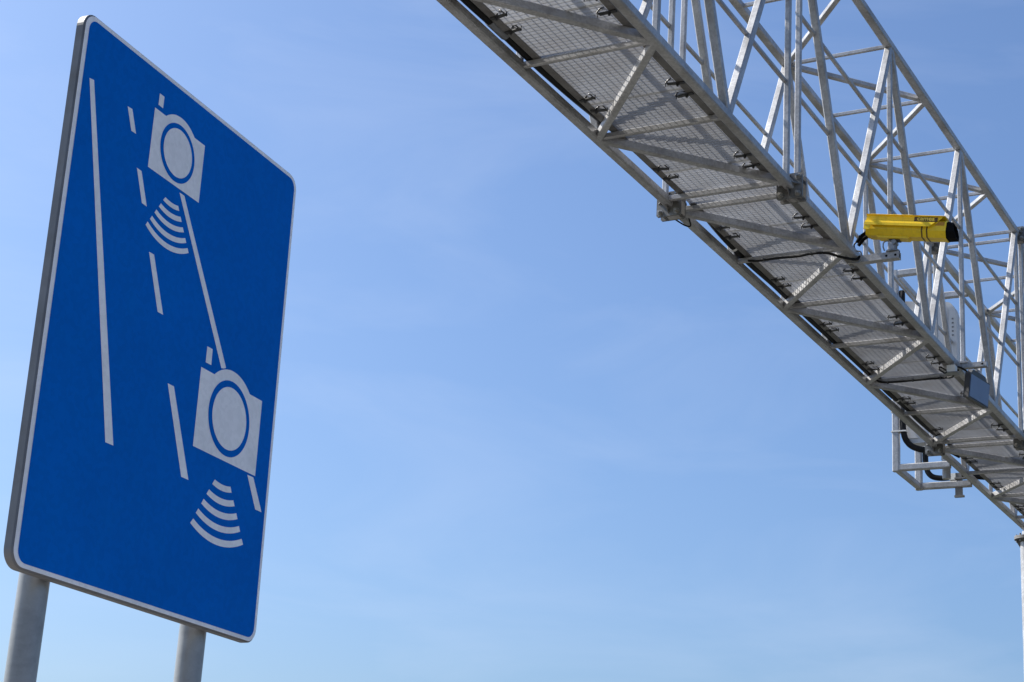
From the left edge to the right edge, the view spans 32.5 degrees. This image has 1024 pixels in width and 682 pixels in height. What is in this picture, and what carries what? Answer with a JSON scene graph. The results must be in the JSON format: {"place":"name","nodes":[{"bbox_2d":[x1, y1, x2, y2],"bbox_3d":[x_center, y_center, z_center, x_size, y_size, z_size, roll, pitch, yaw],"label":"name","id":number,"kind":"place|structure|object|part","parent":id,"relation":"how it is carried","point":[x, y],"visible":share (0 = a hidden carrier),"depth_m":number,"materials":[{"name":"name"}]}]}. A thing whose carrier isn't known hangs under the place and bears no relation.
{"place":"outdoors","nodes":[
{"label":"outdoors","id":0,"kind":"place"},
{"bbox_2d":[0,0,1023,681],"label":"sky","id":1,"kind":"structure","parent":0,"point":[531,425],"materials":[{"name":"blue"}]},
{"label":"gravel verge","id":2,"kind":"structure","parent":0,"visible":0},
{"bbox_2d":[3,15,295,681],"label":"traffic sign","id":3,"kind":"object","parent":2,"relation":"on","point":[141,478],"visible":1,"depth_m":5.03,"materials":[{"name":"metal"}]},
{"bbox_2d":[436,0,1023,659],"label":"lattice gantry","id":4,"kind":"object","parent":2,"relation":"on","point":[624,74],"visible":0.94,"depth_m":12.68,"materials":[{"name":"metal"}]},
{"bbox_2d":[460,0,610,131],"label":"cable conduit","id":5,"kind":"object","parent":4,"relation":"attached to","point":[489,23],"visible":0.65,"depth_m":9.96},
{"bbox_2d":[675,203,690,226],"bbox_3d":[1.175,-0.861,12.055,0.100,0.128,0.150,-6,-21,28],"label":"cable","id":6,"kind":"object","parent":4,"relation":"attached to","point":[684,224],"visible":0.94,"depth_m":12.05,"materials":[{"name":"black rubber"}]},
{"bbox_2d":[748,251,859,261],"bbox_3d":[2.059,-0.614,12.610,0.855,0.108,0.170,-3,-19,21],"label":"cable","id":7,"kind":"object","parent":4,"relation":"attached to","point":[807,254],"visible":1,"depth_m":12.53,"materials":[{"name":"black rubber"}]},
{"bbox_2d":[707,222,936,436],"bbox_3d":[2.759,0.033,14.701,0.066,0.116,6.008,-6,-21,28],"label":"cable conduit","id":8,"kind":"object","parent":4,"relation":"attached to","point":[751,265],"visible":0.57,"depth_m":14.15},
{"bbox_2d":[848,214,958,268],"bbox_3d":[2.754,-0.736,12.438,0.793,0.365,0.205,-6,-21,28],"label":"roadside camera","id":9,"kind":"object","parent":4,"relation":"attached to","point":[894,229],"visible":0.98,"depth_m":12.40,"materials":[{"name":"yellow paint"}]},
{"bbox_2d":[876,369,958,383],"bbox_3d":[3.509,0.309,15.117,0.190,0.099,0.869,20,-24,-40],"label":"cable","id":10,"kind":"object","parent":4,"relation":"attached to","point":[922,379],"visible":0.84,"depth_m":15.14,"materials":[{"name":"black rubber"}]},
{"bbox_2d":[892,266,971,497],"bbox_3d":[4.420,0.446,18.538,0.592,2.306,0.880,-6,-21,28],"label":"mounting frame","id":11,"kind":"object","parent":4,"relation":"attached to","point":[919,466],"visible":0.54,"depth_m":18.43,"materials":[{"name":"metal"}]},
{"bbox_2d":[891,290,959,457],"bbox_3d":[4.290,0.332,18.256,0.707,1.809,0.124,-1,-19,13],"label":"corrugated conduit","id":12,"kind":"object","parent":11,"relation":"attached to","point":[903,431],"visible":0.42,"depth_m":18.06,"materials":[{"name":"black plastic"}]},
{"bbox_2d":[922,446,983,480],"bbox_3d":[4.689,0.589,18.857,0.760,1.872,0.111,-4,-20,22],"label":"corrugated conduit","id":13,"kind":"object","parent":11,"relation":"attached to","point":[930,474],"visible":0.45,"depth_m":18.60,"materials":[{"name":"black plastic"}]},
{"bbox_2d":[905,301,960,445],"bbox_3d":[4.371,0.312,18.290,0.560,1.560,0.148,-6,-21,28],"label":"equipment cabinet","id":14,"kind":"object","parent":4,"relation":"attached to","point":[954,331],"visible":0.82,"depth_m":18.26,"materials":[{"name":"metal"}]},
{"bbox_3d":[4.310,0.322,18.237,0.440,1.400,0.008,-6,-21,28],"label":"cabinet door","id":15,"kind":"part","parent":14,"relation":"part of","materials":[{"name":"grey metal"}]},
{"bbox_2d":[938,361,989,408],"bbox_3d":[3.798,0.335,14.763,0.414,0.347,0.514,-1,-19,15],"label":"radar unit","id":16,"kind":"object","parent":4,"relation":"attached to","point":[976,388],"visible":1,"depth_m":14.73,"materials":[{"name":"blue metal"}]}
]}

